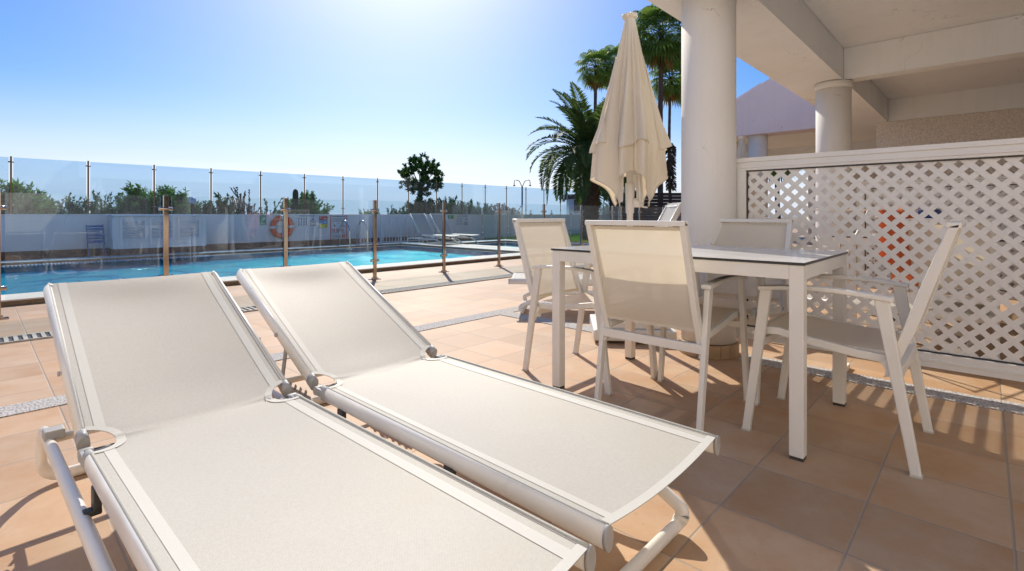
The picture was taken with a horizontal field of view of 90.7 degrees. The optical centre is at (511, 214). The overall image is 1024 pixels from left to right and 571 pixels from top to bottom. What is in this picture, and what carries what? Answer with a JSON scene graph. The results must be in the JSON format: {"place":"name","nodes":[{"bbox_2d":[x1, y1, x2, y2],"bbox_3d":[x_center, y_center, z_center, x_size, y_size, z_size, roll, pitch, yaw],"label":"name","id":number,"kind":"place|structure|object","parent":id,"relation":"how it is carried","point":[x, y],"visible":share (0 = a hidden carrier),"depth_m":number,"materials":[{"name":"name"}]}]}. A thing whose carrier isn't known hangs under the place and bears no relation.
{"place":"outdoors","nodes":[
{"label":"outdoors","id":0,"kind":"place"},
{"bbox_2d":[292,189,297,213],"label":"column cactus","id":1,"kind":"object","parent":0,"point":[295,199],"depth_m":14.69,"materials":[{"name":"green plant"}]},
{"bbox_2d":[0,0,807,265],"label":"sky","id":2,"kind":"structure","parent":0,"point":[331,89],"materials":[{"name":"blue"}]},
{"bbox_2d":[0,229,1023,570],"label":"paving","id":3,"kind":"structure","parent":0,"point":[848,493],"depth_m":1.93,"materials":[{"name":"tile"}]},
{"bbox_2d":[86,225,105,256],"bbox_3d":[-8.562,0.555,10.406,0.374,0.690,0.289,0,0,43],"label":"folded chair","id":4,"kind":"object","parent":3,"relation":"on","point":[98,241],"visible":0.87,"depth_m":10.46,"materials":[{"name":"blue plastic"}]},
{"bbox_2d":[106,215,207,255],"bbox_3d":[-7.873,0.463,11.278,0.660,0.915,1.764,0,0,43],"label":"pump housing","id":5,"kind":"object","parent":3,"relation":"on","point":[134,234],"visible":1,"depth_m":10.95,"materials":[{"name":"white paint"}]},
{"bbox_2d":[119,217,146,240],"bbox_3d":[-8.001,0.310,10.692,0.042,0.500,0.475,0,0,43],"label":"louvre door","id":6,"kind":"structure","parent":5,"relation":"in","point":[121,238],"depth_m":10.68,"materials":[{"name":"white"}]},
{"bbox_2d":[149,217,174,240],"bbox_3d":[-7.649,0.310,11.068,0.042,0.500,0.475,0,0,43],"label":"louvre door","id":7,"kind":"structure","parent":5,"relation":"in","point":[172,227],"depth_m":11.02,"materials":[{"name":"white"}]},
{"bbox_2d":[177,217,201,239],"bbox_3d":[-7.296,0.310,11.443,0.042,0.500,0.475,0,0,43],"label":"louvre door","id":8,"kind":"structure","parent":5,"relation":"in","point":[189,235],"depth_m":11.44,"materials":[{"name":"white"}]},
{"bbox_2d":[1,245,508,294],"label":"pool basin","id":9,"kind":"object","parent":3,"relation":"in","point":[22,279],"visible":0.5,"depth_m":10.27,"materials":[{"name":"liquid"}]},
{"bbox_2d":[2,255,209,267],"bbox_3d":[-10.406,0.921,7.456,0.180,0.026,10.584,0,0,43],"label":"overflow grating","id":10,"kind":"object","parent":9,"relation":"on","point":[24,265],"visible":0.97,"depth_m":9.99,"materials":[{"name":"white plastic"}]},
{"bbox_2d":[1,244,520,306],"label":"pool coping edge","id":11,"kind":"object","parent":3,"relation":"on","point":[22,302],"visible":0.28,"depth_m":9.94,"materials":[{"name":"white stone"}]},
{"bbox_2d":[1,242,520,301],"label":"pool coping","id":12,"kind":"object","parent":11,"relation":"on","point":[21,296],"visible":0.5,"depth_m":9.83,"materials":[{"name":"white stone"}]},
{"bbox_2d":[339,220,368,252],"bbox_3d":[-4.435,0.987,14.173,0.670,1.666,0.638,0,0,43],"label":"pool ladder","id":13,"kind":"object","parent":11,"relation":"attached to","point":[345,221],"visible":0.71,"depth_m":14.16,"materials":[{"name":"metal"}]},
{"bbox_2d":[0,264,592,344],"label":"drain grating","id":14,"kind":"object","parent":3,"relation":"on","point":[248,309],"visible":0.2,"depth_m":6.12,"materials":[{"name":"white plastic"}]},
{"bbox_2d":[36,270,595,570],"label":"sun lounger","id":15,"kind":"object","parent":3,"relation":"on","point":[215,456],"visible":1,"depth_m":1.23,"materials":[{"name":"white fabric"}]},
{"bbox_2d":[0,191,663,319],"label":"glass pool fence","id":16,"kind":"object","parent":3,"relation":"on","point":[166,209],"visible":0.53,"depth_m":6.28,"materials":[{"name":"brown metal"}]},
{"bbox_2d":[359,215,436,243],"bbox_3d":[-3.500,0.465,15.921,0.050,0.910,2.861,0,0,43],"label":"railing","id":17,"kind":"object","parent":3,"relation":"on","point":[381,229],"visible":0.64,"depth_m":15.60,"materials":[{"name":"white metal"}]},
{"bbox_2d":[0,237,805,341],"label":"drain channel","id":18,"kind":"object","parent":3,"relation":"on","point":[29,337],"depth_m":3.78,"materials":[{"name":"plastic"}]},
{"bbox_2d":[407,213,460,243],"bbox_3d":[-2.334,0.438,15.018,1.845,0.964,0.623,0,0,43],"label":"sun lounger","id":19,"kind":"object","parent":3,"relation":"on","point":[422,225],"visible":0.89,"depth_m":15.30,"materials":[{"name":"grey plastic"}]},
{"bbox_2d":[427,213,479,244],"bbox_3d":[-1.821,0.438,15.565,1.845,0.964,0.623,0,0,43],"label":"sun lounger","id":20,"kind":"object","parent":3,"relation":"on","point":[436,218],"visible":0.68,"depth_m":15.85,"materials":[{"name":"grey plastic"}]},
{"bbox_2d":[236,261,719,570],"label":"sun lounger","id":21,"kind":"object","parent":3,"relation":"on","point":[590,470],"visible":0.88,"depth_m":1.54,"materials":[{"name":"white fabric"}]},
{"bbox_2d":[478,242,518,246],"bbox_3d":[0.335,0.972,14.672,3.800,0.096,2.350,0,0,43],"label":"paddling pool basin","id":22,"kind":"object","parent":3,"relation":"in","point":[507,244],"visible":0.15,"depth_m":16.52,"materials":[{"name":"tile"}]},
{"bbox_2d":[0,301,1023,417],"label":"pebble strip","id":23,"kind":"object","parent":3,"relation":"on","point":[61,400],"visible":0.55,"depth_m":2.71,"materials":[{"name":"gravel"}]},
{"bbox_2d":[457,241,584,245],"bbox_3d":[0.335,0.893,14.672,4.740,0.046,3.290,0,0,43],"label":"paddling pool coping edge","id":24,"kind":"object","parent":3,"relation":"on","point":[506,241],"visible":0.18,"depth_m":16.03,"materials":[{"name":"white stone"}]},
{"bbox_2d":[430,239,588,248],"bbox_3d":[0.335,0.862,14.672,4.764,0.016,3.314,0,0,43],"label":"paddling pool coping","id":25,"kind":"object","parent":24,"relation":"on","point":[451,243],"visible":0.34,"depth_m":14.92,"materials":[{"name":"white stone"}]},
{"bbox_2d":[513,180,530,222],"bbox_3d":[0.345,-0.133,17.200,0.640,2.105,0.180,0,0,3],"label":"outdoor shower","id":26,"kind":"object","parent":3,"relation":"on","point":[521,197],"visible":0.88,"depth_m":17.18,"materials":[{"name":"metal"}]},
{"bbox_2d":[481,209,618,239],"bbox_3d":[2.420,0.370,20.911,0.100,1.100,10.150,0,0,43],"label":"glass lawn fence","id":27,"kind":"object","parent":3,"relation":"on","point":[530,213],"visible":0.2,"depth_m":19.05,"materials":[{"name":"metal"}]},
{"bbox_2d":[512,218,657,394],"bbox_3d":[0.422,0.474,3.006,0.707,0.896,0.542,0,0,43],"label":"dining chair","id":28,"kind":"object","parent":3,"relation":"on","point":[537,242],"visible":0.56,"depth_m":3.09,"materials":[{"name":"white fabric"}]},
{"bbox_2d":[508,202,680,313],"bbox_3d":[0.910,0.402,4.873,1.845,1.035,0.623,0,0,5],"label":"sun lounger","id":29,"kind":"object","parent":3,"relation":"on","point":[671,212],"visible":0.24,"depth_m":4.72,"materials":[{"name":"grey plastic"}]},
{"bbox_2d":[589,12,676,340],"bbox_3d":[0.896,-0.320,3.858,0.605,2.440,0.585,0,0,6],"label":"closed parasol","id":30,"kind":"object","parent":3,"relation":"on","point":[631,142],"visible":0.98,"depth_m":3.76,"materials":[{"name":"beige fabric"}]},
{"bbox_2d":[585,220,748,430],"bbox_3d":[0.751,0.474,2.429,0.542,0.896,0.707,0,0,43],"label":"dining chair","id":31,"kind":"object","parent":3,"relation":"on","point":[644,275],"visible":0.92,"depth_m":2.23,"materials":[{"name":"beige fabric"}]},
{"bbox_2d":[551,245,847,461],"bbox_3d":[0.917,0.549,2.569,1.200,0.742,0.800,0,0,43],"label":"dining table","id":32,"kind":"object","parent":3,"relation":"on","point":[797,268],"visible":0.75,"depth_m":2.14,"materials":[{"name":"white metal"}]},
{"bbox_2d":[679,0,738,359],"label":"pillar","id":33,"kind":"structure","parent":3,"relation":"on","point":[708,114],"depth_m":3.24,"materials":[{"name":"paint"}]},
{"bbox_2d":[657,219,792,405],"bbox_3d":[1.233,0.474,2.869,0.542,0.896,0.707,0,0,43],"label":"dining chair","id":34,"kind":"object","parent":3,"relation":"on","point":[769,233],"visible":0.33,"depth_m":3.00,"materials":[{"name":"white fabric"}]},
{"bbox_2d":[736,136,757,212],"bbox_3d":[4.224,-0.220,9.299,0.605,2.440,0.585,0,0,26],"label":"closed parasol","id":35,"kind":"object","parent":3,"relation":"on","point":[741,151],"visible":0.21,"depth_m":9.23,"materials":[{"name":"white fabric"}]},
{"bbox_2d":[748,134,767,218],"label":"pillar","id":36,"kind":"structure","parent":3,"relation":"on","point":[757,145],"depth_m":9.55,"materials":[{"name":"paint"}]},
{"bbox_2d":[768,170,801,218],"bbox_3d":[13.643,-1.538,25.909,2.405,4.948,2.548,0,0,5],"label":"fan palm","id":37,"kind":"object","parent":3,"relation":"on","point":[774,173],"visible":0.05,"depth_m":25.90,"materials":[{"name":"green plant"}]},
{"bbox_2d":[736,78,875,242],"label":"gabled house","id":38,"kind":"structure","parent":3,"relation":"on","point":[783,118],"depth_m":9.49,"materials":[{"name":"purple paint"}]},
{"bbox_2d":[764,217,856,318],"bbox_3d":[2.581,0.474,4.429,0.707,0.896,0.542,0,0,38],"label":"dining chair","id":39,"kind":"object","parent":3,"relation":"on","point":[848,281],"visible":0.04,"depth_m":4.44,"materials":[{"name":"white metal"}]},
{"bbox_2d":[814,79,852,286],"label":"pillar","id":40,"kind":"structure","parent":3,"relation":"on","point":[833,115],"depth_m":5.55,"materials":[{"name":"paint"}]},
{"bbox_2d":[647,0,1023,277],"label":"terrace house","id":41,"kind":"structure","parent":3,"relation":"on","point":[922,72],"depth_m":5.21,"materials":[{"name":"paint"}]},
{"bbox_2d":[741,221,965,479],"bbox_3d":[1.419,0.474,2.117,0.707,0.896,0.542,0,0,43],"label":"dining chair","id":42,"kind":"object","parent":3,"relation":"on","point":[899,357],"visible":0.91,"depth_m":2.05,"materials":[{"name":"white metal"}]},
{"bbox_2d":[802,208,940,335],"bbox_3d":[2.663,0.435,3.741,0.940,0.953,0.456,0,0,-27],"label":"drying rack","id":43,"kind":"object","parent":3,"relation":"on","point":[848,250],"visible":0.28,"depth_m":3.64,"materials":[{"name":"white metal"}]},
{"bbox_2d":[876,207,918,288],"bbox_3d":[2.658,0.225,3.485,0.364,0.551,0.112,0,0,-27],"label":"towel","id":44,"kind":"object","parent":43,"relation":"hanging from","point":[891,247],"visible":0.24,"depth_m":3.45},
{"bbox_2d":[918,208,944,218],"bbox_3d":[3.059,0.184,3.688,0.204,0.471,0.112,0,0,-27],"label":"towel","id":45,"kind":"object","parent":43,"relation":"hanging from","point":[938,211],"visible":0.05,"depth_m":3.68,"materials":[{"name":"blue fabric"}]},
{"bbox_2d":[736,138,1023,381],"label":"lattice screen","id":46,"kind":"object","parent":3,"relation":"on","point":[989,153],"visible":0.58,"depth_m":2.70,"materials":[{"name":"white pvc"},{"name":"black rubber"}]},
{"bbox_2d":[807,291,994,353],"bbox_3d":[2.334,0.489,3.775,1.845,0.862,0.623,0,0,43],"label":"sun lounger","id":47,"kind":"object","parent":3,"relation":"on","point":[968,312],"visible":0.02,"depth_m":3.35,"materials":[{"name":"fabric"}]},
{"bbox_2d":[832,233,1023,328],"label":"dining table","id":48,"kind":"object","parent":3,"relation":"on","point":[1001,242],"visible":0.12,"depth_m":4.09,"materials":[{"name":"white metal"}]},
{"bbox_2d":[856,175,1023,300],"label":"wall","id":49,"kind":"structure","parent":3,"relation":"on","point":[989,186],"depth_m":5.05,"materials":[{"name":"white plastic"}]},
{"bbox_2d":[898,218,1001,357],"bbox_3d":[3.071,0.474,3.563,0.542,0.896,0.707,0,0,43],"label":"dining chair","id":50,"kind":"object","parent":3,"relation":"on","point":[959,257],"visible":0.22,"depth_m":3.32,"materials":[{"name":"fabric"}]},
{"bbox_2d":[484,233,588,242],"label":"grass","id":51,"kind":"structure","parent":0,"point":[572,237],"depth_m":18.71,"materials":[{"name":"green plant"}]},
{"bbox_2d":[781,217,806,228],"bbox_3d":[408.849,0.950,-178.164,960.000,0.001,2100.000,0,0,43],"label":"ground","id":52,"kind":"structure","parent":0,"point":[802,224],"depth_m":60.55,"materials":[{"name":"beige tile"}]},
{"bbox_2d":[0,178,73,213],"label":"oleander","id":53,"kind":"object","parent":52,"relation":"on","point":[29,200],"visible":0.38,"depth_m":10.53,"materials":[{"name":"green plant"}]},
{"bbox_2d":[50,192,91,213],"bbox_3d":[-10.036,0.222,11.323,0.935,1.468,0.908,0,0,-16],"label":"shrub","id":54,"kind":"object","parent":52,"relation":"on","point":[77,210],"visible":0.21,"depth_m":11.25,"materials":[{"name":"green plant"}]},
{"bbox_2d":[67,189,121,213],"bbox_3d":[-9.419,0.180,11.636,1.071,1.552,1.304,0,0,-5],"label":"shrub","id":55,"kind":"object","parent":52,"relation":"on","point":[93,209],"visible":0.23,"depth_m":11.52,"materials":[{"name":"green plant"}]},
{"bbox_2d":[102,180,167,213],"bbox_3d":[-8.978,0.059,12.145,1.341,1.791,1.225,0,0,-22],"label":"oleander","id":56,"kind":"object","parent":52,"relation":"on","point":[131,202],"visible":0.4,"depth_m":11.97,"materials":[{"name":"green plant"}]},
{"bbox_2d":[151,184,202,213],"bbox_3d":[-8.484,0.089,12.672,1.308,1.733,1.403,0,0,4],"label":"oleander","id":57,"kind":"object","parent":52,"relation":"on","point":[180,204],"visible":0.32,"depth_m":12.52,"materials":[{"name":"green plant"}]},
{"bbox_2d":[188,197,195,213],"bbox_3d":[-7.895,0.243,12.483,0.178,1.354,0.178,0,0,43],"label":"garden lamp","id":58,"kind":"object","parent":52,"relation":"on","point":[192,201],"visible":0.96,"depth_m":12.44,"materials":[{"name":"plastic"}]},
{"bbox_2d":[194,200,221,213],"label":"shrub","id":59,"kind":"object","parent":52,"relation":"on","point":[206,208],"visible":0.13,"depth_m":13.06,"materials":[{"name":"green plant"}]},
{"bbox_2d":[202,192,240,213],"bbox_3d":[-7.713,0.162,13.590,1.133,1.586,1.044,0,0,0],"label":"shrub","id":60,"kind":"object","parent":52,"relation":"on","point":[226,207],"visible":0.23,"depth_m":13.40,"materials":[{"name":"green plant"}]},
{"bbox_2d":[229,187,259,213],"bbox_3d":[-7.397,0.093,13.942,0.951,1.723,0.805,0,0,4],"label":"shrub","id":61,"kind":"object","parent":52,"relation":"on","point":[249,207],"visible":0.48,"depth_m":13.76,"materials":[{"name":"green plant"}]},
{"bbox_2d":[256,198,282,213],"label":"shrub","id":62,"kind":"object","parent":52,"relation":"on","point":[270,212],"visible":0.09,"depth_m":14.42,"materials":[{"name":"green plant"}]},
{"bbox_2d":[1,214,608,260],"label":"boundary wall","id":63,"kind":"structure","parent":52,"relation":"on","point":[34,236],"depth_m":12.69,"materials":[{"name":"white paint"}]},
{"bbox_2d":[260,215,265,224],"bbox_3d":[-6.504,0.133,13.212,0.017,0.293,0.160,0,0,43],"label":"wall sign","id":64,"kind":"object","parent":63,"relation":"attached to","point":[262,219],"visible":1,"depth_m":13.21,"materials":[{"name":"green"}]},
{"bbox_2d":[269,214,293,238],"bbox_3d":[-6.144,0.329,13.513,0.144,0.667,0.667,0,0,43],"label":"lifebuoy","id":65,"kind":"object","parent":63,"relation":"hanging from","point":[272,228],"visible":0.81,"depth_m":13.40,"materials":[{"name":"orange plastic"}]},
{"bbox_2d":[8,156,603,213],"bbox_3d":[-4.208,-0.575,15.824,0.026,1.130,30.374,0,0,43],"label":"glass screen","id":66,"kind":"object","parent":63,"relation":"on","point":[154,206],"visible":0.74,"depth_m":12.43,"materials":[{"name":"clear glass"}]},
{"bbox_2d":[297,215,315,225],"bbox_3d":[-5.710,0.171,14.061,0.013,0.312,0.560,0,0,43],"label":"wall sign","id":67,"kind":"object","parent":63,"relation":"attached to","point":[306,220],"visible":1,"depth_m":14.05,"materials":[{"name":"white"}]},
{"bbox_2d":[319,216,327,227],"bbox_3d":[-5.378,0.213,14.414,0.013,0.335,0.254,0,0,43],"label":"wall sign","id":68,"kind":"object","parent":63,"relation":"attached to","point":[323,221],"visible":1,"depth_m":14.41,"materials":[{"name":"multicoloured"}]},
{"bbox_2d":[330,215,346,239],"bbox_3d":[-5.057,0.366,14.753,0.017,0.732,0.516,0,0,43],"label":"wall sign","id":69,"kind":"object","parent":63,"relation":"attached to","point":[336,221],"visible":0.84,"depth_m":14.73,"materials":[{"name":"white"}]},
{"bbox_2d":[456,215,467,225],"bbox_3d":[-1.799,0.211,18.226,0.013,0.385,0.610,0,0,43],"label":"wall sign","id":70,"kind":"object","parent":63,"relation":"attached to","point":[461,220],"visible":1,"depth_m":18.22,"materials":[{"name":"white"}]},
{"bbox_2d":[279,190,334,213],"bbox_3d":[-6.271,0.097,15.158,1.472,1.718,1.627,0,0,38],"label":"shrub","id":71,"kind":"object","parent":52,"relation":"on","point":[312,206],"visible":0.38,"depth_m":15.01,"materials":[{"name":"green plant"}]},
{"bbox_2d":[358,208,379,213],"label":"shrub","id":72,"kind":"object","parent":52,"relation":"on","point":[366,212],"visible":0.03,"depth_m":16.66,"materials":[{"name":"green plant"}]},
{"bbox_2d":[386,205,415,213],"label":"hedge shrub","id":73,"kind":"object","parent":52,"relation":"on","point":[403,211],"visible":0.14,"depth_m":18.10,"materials":[{"name":"green plant"}]},
{"bbox_2d":[397,152,444,200],"bbox_3d":[-3.715,-0.841,20.839,1.900,3.532,1.845,0,0,13],"label":"round tree","id":74,"kind":"object","parent":52,"relation":"on","point":[419,187],"visible":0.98,"depth_m":20.49,"materials":[{"name":"green plant"}]},
{"bbox_2d":[404,197,441,213],"bbox_3d":[-3.326,0.135,18.936,1.739,1.646,1.704,0,0,27],"label":"hedge shrub","id":75,"kind":"object","parent":52,"relation":"on","point":[424,206],"visible":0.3,"depth_m":18.72,"materials":[{"name":"green plant"}]},
{"bbox_2d":[435,195,468,213],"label":"hedge shrub","id":76,"kind":"object","parent":52,"relation":"on","point":[452,207],"visible":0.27,"depth_m":19.67,"materials":[{"name":"green plant"}]},
{"bbox_2d":[464,199,492,213],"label":"hedge shrub","id":77,"kind":"object","parent":52,"relation":"on","point":[471,208],"visible":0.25,"depth_m":20.56,"materials":[{"name":"green plant"}]},
{"bbox_2d":[490,203,520,213],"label":"hedge shrub","id":78,"kind":"object","parent":52,"relation":"on","point":[512,210],"visible":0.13,"depth_m":21.86,"materials":[{"name":"green plant"}]},
{"bbox_2d":[566,194,583,213],"bbox_3d":[3.760,-0.080,27.700,1.600,2.000,1.600,0,0,0],"label":"service hut","id":79,"kind":"object","parent":52,"relation":"on","point":[572,204],"visible":0.24,"depth_m":27.00,"materials":[{"name":"white paint"}]},
{"bbox_2d":[574,200,583,212],"bbox_3d":[3.684,-0.430,26.988,0.750,0.700,0.016,0,0,0],"label":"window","id":80,"kind":"structure","parent":79,"relation":"in","point":[576,207],"depth_m":26.98,"materials":[{"name":"grey"}]},
{"bbox_2d":[574,48,614,111],"bbox_3d":[6.043,-5.428,35.882,3.333,12.709,3.209,0,0,-11],"label":"fan palm","id":81,"kind":"object","parent":52,"relation":"on","point":[595,80],"visible":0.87,"depth_m":35.66,"materials":[{"name":"green plant"}]},
{"bbox_2d":[596,43,618,90],"bbox_3d":[7.649,-5.932,37.999,3.310,13.714,3.514,0,0,43],"label":"fan palm","id":82,"kind":"object","parent":52,"relation":"on","point":[613,51],"visible":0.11,"depth_m":37.36,"materials":[{"name":"green plant"}]},
{"bbox_2d":[598,202,623,213],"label":"shrub","id":83,"kind":"object","parent":52,"relation":"on","point":[606,209],"visible":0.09,"depth_m":28.53,"materials":[{"name":"green plant"}]},
{"bbox_2d":[945,217,972,325],"bbox_3d":[3.853,0.474,4.614,0.542,0.896,0.707,0,0,43],"label":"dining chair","id":84,"kind":"object","parent":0,"point":[969,295],"visible":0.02,"depth_m":4.69,"materials":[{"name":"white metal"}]},
{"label":"lawn soil","id":85,"kind":"structure","parent":0,"visible":0},
{"bbox_2d":[525,81,635,240],"bbox_3d":[2.720,-1.687,17.492,4.547,5.215,4.852,0,0,43],"label":"date palm","id":86,"kind":"object","parent":85,"relation":"on","point":[587,191],"visible":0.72,"depth_m":16.76,"materials":[{"name":"green plant"}]},
{"bbox_2d":[609,191,680,226],"bbox_3d":[7.089,-0.105,24.040,4.900,2.050,0.120,0,0,0],"label":"timber fence","id":87,"kind":"object","parent":85,"relation":"on","point":[652,211],"visible":0.33,"depth_m":23.98,"materials":[{"name":"brown wood"}]},
{"bbox_2d":[632,4,680,202],"bbox_3d":[8.014,-5.279,27.047,4.121,12.414,3.967,0,0,24],"label":"fan palm","id":88,"kind":"object","parent":85,"relation":"on","point":[662,51],"visible":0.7,"depth_m":26.53,"materials":[{"name":"green plant"}]},
{"bbox_2d":[648,64,680,202],"bbox_3d":[9.115,-3.985,29.010,2.814,9.821,2.982,0,0,43],"label":"fan palm","id":89,"kind":"object","parent":85,"relation":"on","point":[671,91],"visible":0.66,"depth_m":28.88,"materials":[{"name":"green plant"}]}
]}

